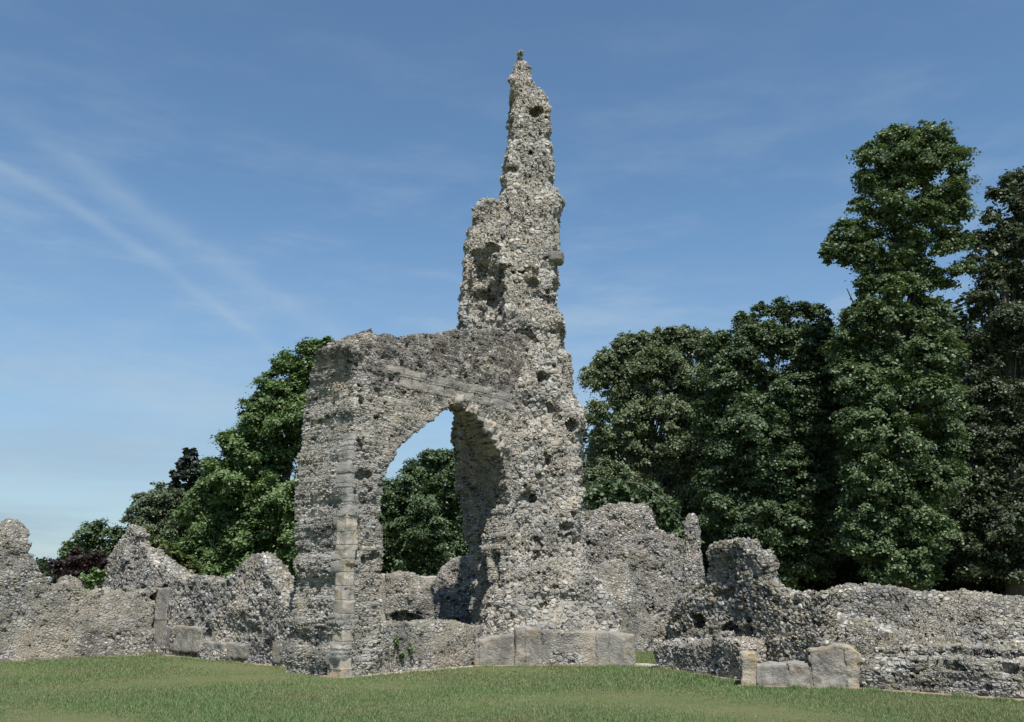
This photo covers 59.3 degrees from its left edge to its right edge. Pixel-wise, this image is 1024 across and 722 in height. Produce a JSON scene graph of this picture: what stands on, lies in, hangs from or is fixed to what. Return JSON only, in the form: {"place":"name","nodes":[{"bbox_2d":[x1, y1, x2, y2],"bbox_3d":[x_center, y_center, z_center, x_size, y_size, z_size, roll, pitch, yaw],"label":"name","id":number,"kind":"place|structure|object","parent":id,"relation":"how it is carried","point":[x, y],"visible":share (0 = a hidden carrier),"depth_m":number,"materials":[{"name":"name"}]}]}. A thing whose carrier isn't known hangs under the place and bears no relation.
{"place":"outdoors","nodes":[
{"label":"outdoors","id":0,"kind":"place"},
{"bbox_2d":[0,586,1023,721],"bbox_3d":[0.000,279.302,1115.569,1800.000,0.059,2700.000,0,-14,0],"label":"lawn","id":1,"kind":"structure","parent":0,"point":[204,679],"depth_m":12.86,"materials":[{"name":"green plant"}]},
{"bbox_2d":[33,555,104,588],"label":"hedge","id":2,"kind":"object","parent":1,"relation":"on","point":[45,570],"visible":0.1,"depth_m":149.25,"materials":[{"name":"green plant"}]},
{"bbox_2d":[47,546,108,585],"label":"shrub","id":3,"kind":"object","parent":1,"relation":"on","point":[78,565],"visible":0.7,"depth_m":40.78,"materials":[{"name":"purple plant"}]},
{"bbox_2d":[0,518,158,660],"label":"flint wall","id":4,"kind":"structure","parent":1,"relation":"on","point":[63,616],"depth_m":20.05,"materials":[{"name":"grey stone"}]},
{"bbox_2d":[57,517,122,589],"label":"shrub","id":5,"kind":"object","parent":1,"relation":"on","point":[93,533],"visible":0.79,"depth_m":46.85,"materials":[{"name":"green plant"}]},
{"bbox_2d":[78,567,105,589],"bbox_3d":[-12.395,7.237,26.169,1.351,2.454,0.815,-13,-19,42],"label":"shrub","id":6,"kind":"object","parent":1,"relation":"on","point":[90,580],"visible":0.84,"depth_m":26.18,"materials":[{"name":"green plant"}]},
{"bbox_2d":[112,481,195,548],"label":"shrub","id":7,"kind":"object","parent":1,"relation":"on","point":[154,508],"visible":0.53,"depth_m":45.10,"materials":[{"name":"green plant"}]},
{"bbox_2d":[151,587,171,649],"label":"stone block","id":8,"kind":"structure","parent":1,"relation":"on","point":[160,597],"depth_m":21.26,"materials":[{"name":"grey stone"}]},
{"bbox_2d":[146,527,203,573],"bbox_3d":[-11.049,7.320,29.219,2.178,3.767,1.607,0,-14,0],"label":"shrub","id":9,"kind":"object","parent":1,"relation":"on","point":[184,560],"visible":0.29,"depth_m":29.25,"materials":[{"name":"green plant"}]},
{"bbox_2d":[163,625,204,652],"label":"stone block","id":10,"kind":"structure","parent":1,"relation":"on","point":[189,639],"depth_m":20.36,"materials":[{"name":"grey stone"}]},
{"bbox_2d":[166,447,207,530],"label":"conifer","id":11,"kind":"object","parent":1,"relation":"on","point":[187,467],"visible":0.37,"depth_m":51.72,"materials":[{"name":"green plant"}]},
{"bbox_2d":[102,524,296,666],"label":"flint wall","id":12,"kind":"structure","parent":1,"relation":"on","point":[250,600],"depth_m":19.83,"materials":[{"name":"grey stone"}]},
{"bbox_2d":[160,654,283,668],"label":"bare earth","id":13,"kind":"structure","parent":1,"relation":"on","point":[226,661],"depth_m":18.88,"materials":[{"name":"brown soil"}]},
{"bbox_2d":[206,640,226,655],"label":"stone block","id":14,"kind":"structure","parent":13,"relation":"on","point":[216,645],"depth_m":19.47,"materials":[{"name":"grey stone"}]},
{"bbox_2d":[227,642,250,659],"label":"stone block","id":15,"kind":"structure","parent":13,"relation":"on","point":[235,651],"depth_m":18.91,"materials":[{"name":"grey stone"}]},
{"bbox_2d":[272,640,288,663],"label":"stone block","id":16,"kind":"structure","parent":13,"relation":"on","point":[276,653],"depth_m":17.95,"materials":[{"name":"grey stone"}]},
{"bbox_2d":[165,336,334,584],"bbox_3d":[-9.683,4.872,36.439,7.217,12.013,5.876,-7,-16,27],"label":"broadleaf tree","id":17,"kind":"object","parent":1,"relation":"on","point":[244,489],"visible":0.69,"depth_m":35.41,"materials":[{"name":"green plant"}]},
{"bbox_2d":[340,666,472,678],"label":"bare earth","id":18,"kind":"structure","parent":1,"relation":"on","point":[400,672],"depth_m":17.00,"materials":[{"name":"brown soil"}]},
{"bbox_2d":[378,573,436,620],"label":"distant wall","id":19,"kind":"structure","parent":1,"relation":"on","point":[428,579],"depth_m":27.30,"materials":[{"name":"grey stone"}]},
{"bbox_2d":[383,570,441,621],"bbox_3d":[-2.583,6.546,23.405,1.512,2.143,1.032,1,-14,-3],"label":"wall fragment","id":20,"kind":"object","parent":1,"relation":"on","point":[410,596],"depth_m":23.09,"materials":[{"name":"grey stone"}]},
{"bbox_2d":[375,448,469,575],"bbox_3d":[-3.185,7.817,39.954,7.965,7.994,5.185,0,-14,0],"label":"broadleaf tree","id":21,"kind":"object","parent":1,"relation":"on","point":[417,495],"visible":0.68,"depth_m":39.04,"materials":[{"name":"green plant"}]},
{"bbox_2d":[378,619,482,669],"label":"wall","id":22,"kind":"structure","parent":1,"relation":"on","point":[438,643],"depth_m":17.54,"materials":[{"name":"grey stone"}]},
{"bbox_2d":[393,635,402,646],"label":"weed tuft","id":23,"kind":"object","parent":22,"relation":"attached to","point":[397,642],"visible":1,"depth_m":16.82,"materials":[{"name":"green plant"}]},
{"bbox_2d":[399,652,405,659],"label":"weed tuft","id":24,"kind":"object","parent":22,"relation":"attached to","point":[403,655],"visible":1,"depth_m":16.87,"materials":[{"name":"green plant"}]},
{"bbox_2d":[406,642,416,652],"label":"weed tuft","id":25,"kind":"object","parent":22,"relation":"attached to","point":[411,648],"visible":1,"depth_m":17.03,"materials":[{"name":"green plant"}]},
{"bbox_2d":[432,555,472,624],"bbox_3d":[-1.633,7.020,26.395,1.969,2.665,1.219,0,-14,2],"label":"wall fragment","id":26,"kind":"object","parent":1,"relation":"on","point":[453,591],"depth_m":25.98,"materials":[{"name":"grey stone"}]},
{"bbox_2d":[283,50,635,676],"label":"ruined arch","id":27,"kind":"structure","parent":1,"relation":"on","point":[493,372],"depth_m":19.39,"materials":[{"name":"stone"}]},
{"bbox_2d":[470,665,597,666],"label":"bare earth","id":28,"kind":"structure","parent":1,"relation":"on","point":[517,665],"depth_m":18.09,"materials":[{"name":"brown soil"}]},
{"bbox_2d":[131,291,1023,585],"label":"woodland","id":29,"kind":"object","parent":1,"relation":"on","point":[965,323],"visible":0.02,"depth_m":51.43,"materials":[{"name":"green plant"}]},
{"bbox_2d":[592,558,653,651],"bbox_3d":[2.623,6.280,22.922,1.760,2.416,1.271,2,-14,-9],"label":"buttress stub","id":30,"kind":"object","parent":1,"relation":"on","point":[618,581],"visible":0.37,"depth_m":22.55,"materials":[{"name":"grey stone"}]},
{"bbox_2d":[581,502,685,642],"bbox_3d":[3.410,5.968,24.917,3.499,3.998,1.393,2,-14,-7],"label":"wall fragment","id":31,"kind":"object","parent":1,"relation":"on","point":[642,545],"depth_m":24.48,"materials":[{"name":"grey stone"}]},
{"bbox_2d":[583,471,704,542],"bbox_3d":[4.339,6.613,30.476,4.129,5.732,2.272,0,-14,0],"label":"shrub","id":32,"kind":"object","parent":1,"relation":"on","point":[665,510],"visible":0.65,"depth_m":30.57,"materials":[{"name":"green plant"}]},
{"bbox_2d":[635,663,655,667],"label":"worn path","id":33,"kind":"structure","parent":1,"relation":"on","point":[647,664],"depth_m":18.26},
{"bbox_2d":[573,324,735,549],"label":"broadleaf tree","id":34,"kind":"object","parent":1,"relation":"on","point":[632,368],"visible":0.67,"depth_m":42.30,"materials":[{"name":"green plant"}]},
{"bbox_2d":[682,513,704,593],"bbox_3d":[4.343,5.373,21.451,0.561,3.482,0.634,-3,-14,13],"label":"stone shard","id":35,"kind":"object","parent":1,"relation":"on","point":[693,571],"visible":0.52,"depth_m":21.41,"materials":[{"name":"grey stone"}]},
{"bbox_2d":[701,540,713,575],"bbox_3d":[9.873,9.649,39.002,3.729,3.963,5.129,-12,-18,40],"label":"shrub","id":36,"kind":"object","parent":1,"relation":"on","point":[704,556],"visible":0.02,"depth_m":38.74,"materials":[{"name":"green plant"}]},
{"bbox_2d":[650,635,767,679],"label":"wall","id":37,"kind":"structure","parent":1,"relation":"on","point":[720,656],"depth_m":16.28,"materials":[{"name":"grey stone"}]},
{"bbox_2d":[740,650,756,684],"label":"stone block","id":38,"kind":"structure","parent":1,"relation":"on","point":[748,658],"depth_m":14.60,"materials":[{"name":"beige stone"}]},
{"bbox_2d":[661,537,843,661],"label":"flint wall","id":39,"kind":"structure","parent":1,"relation":"on","point":[740,589],"depth_m":16.32,"materials":[{"name":"grey stone"}]},
{"bbox_2d":[756,661,789,685],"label":"stone block","id":40,"kind":"structure","parent":1,"relation":"on","point":[771,673],"depth_m":14.53,"materials":[{"name":"grey stone"}]},
{"bbox_2d":[686,295,862,589],"bbox_3d":[11.614,4.281,38.667,8.753,14.406,5.905,0,-14,0],"label":"broadleaf tree","id":41,"kind":"object","parent":1,"relation":"on","point":[766,431],"visible":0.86,"depth_m":37.98,"materials":[{"name":"green plant"}]},
{"bbox_2d":[786,660,812,686],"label":"stone block","id":42,"kind":"structure","parent":1,"relation":"on","point":[800,672],"depth_m":14.41,"materials":[{"name":"grey stone"}]},
{"bbox_2d":[792,542,856,591],"bbox_3d":[12.485,9.593,39.415,5.530,4.278,4.004,5,-15,-20],"label":"shrub","id":43,"kind":"object","parent":1,"relation":"on","point":[813,586],"visible":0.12,"depth_m":38.68,"materials":[{"name":"green plant"}]},
{"bbox_2d":[807,642,847,686],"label":"stone slab","id":44,"kind":"structure","parent":1,"relation":"on","point":[829,666],"depth_m":14.33,"materials":[{"name":"grey stone"}]},
{"bbox_2d":[841,644,861,687],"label":"stone block","id":45,"kind":"structure","parent":1,"relation":"on","point":[853,657],"depth_m":14.21,"materials":[{"name":"beige stone"}]},
{"bbox_2d":[815,534,889,590],"bbox_3d":[15.452,9.703,39.643,5.164,4.171,4.057,0,-14,0],"label":"shrub","id":46,"kind":"object","parent":1,"relation":"on","point":[850,577],"visible":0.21,"depth_m":38.75,"materials":[{"name":"green plant"}]},
{"bbox_2d":[738,685,1023,700],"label":"bare earth","id":47,"kind":"structure","parent":1,"relation":"on","point":[901,691],"depth_m":13.60,"materials":[{"name":"brown soil"}]},
{"bbox_2d":[816,119,985,590],"bbox_3d":[16.038,0.271,36.665,8.146,21.357,5.457,0,-14,0],"label":"tall tree","id":48,"kind":"object","parent":1,"relation":"on","point":[901,349],"visible":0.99,"depth_m":35.76,"materials":[{"name":"green plant"}]},
{"bbox_2d":[791,582,1023,642],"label":"flint wall","id":49,"kind":"structure","parent":1,"relation":"on","point":[973,616],"depth_m":17.04,"materials":[{"name":"grey stone"}]},
{"bbox_2d":[836,610,1023,655],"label":"rubble bank","id":50,"kind":"structure","parent":1,"relation":"on","point":[863,635],"depth_m":15.51,"materials":[{"name":"grey stone"}]},
{"bbox_2d":[885,538,986,591],"bbox_3d":[18.305,9.724,39.315,5.583,3.964,4.108,0,-14,0],"label":"shrub","id":51,"kind":"object","parent":1,"relation":"on","point":[947,568],"visible":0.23,"depth_m":38.57,"materials":[{"name":"green plant"}]},
{"bbox_2d":[859,653,1023,698],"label":"wall","id":52,"kind":"structure","parent":1,"relation":"on","point":[999,676],"depth_m":13.59,"materials":[{"name":"grey stone"}]},
{"bbox_2d":[872,643,1023,658],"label":"stone ledge","id":53,"kind":"object","parent":52,"relation":"on","point":[961,650],"depth_m":14.38,"materials":[{"name":"grey stone"}]},
{"bbox_2d":[947,543,1004,595],"bbox_3d":[21.354,9.686,39.372,5.917,4.057,4.061,0,-14,0],"label":"shrub","id":54,"kind":"object","parent":1,"relation":"on","point":[994,587],"visible":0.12,"depth_m":37.97,"materials":[{"name":"green plant"}]},
{"bbox_2d":[945,166,1023,595],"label":"broadleaf tree","id":55,"kind":"object","parent":1,"relation":"on","point":[1000,346],"visible":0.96,"depth_m":37.42,"materials":[{"name":"green plant"}]},
{"bbox_2d":[0,0,1023,585],"label":"sky","id":56,"kind":"structure","parent":0,"point":[192,192],"materials":[{"name":"blue"}]}
]}

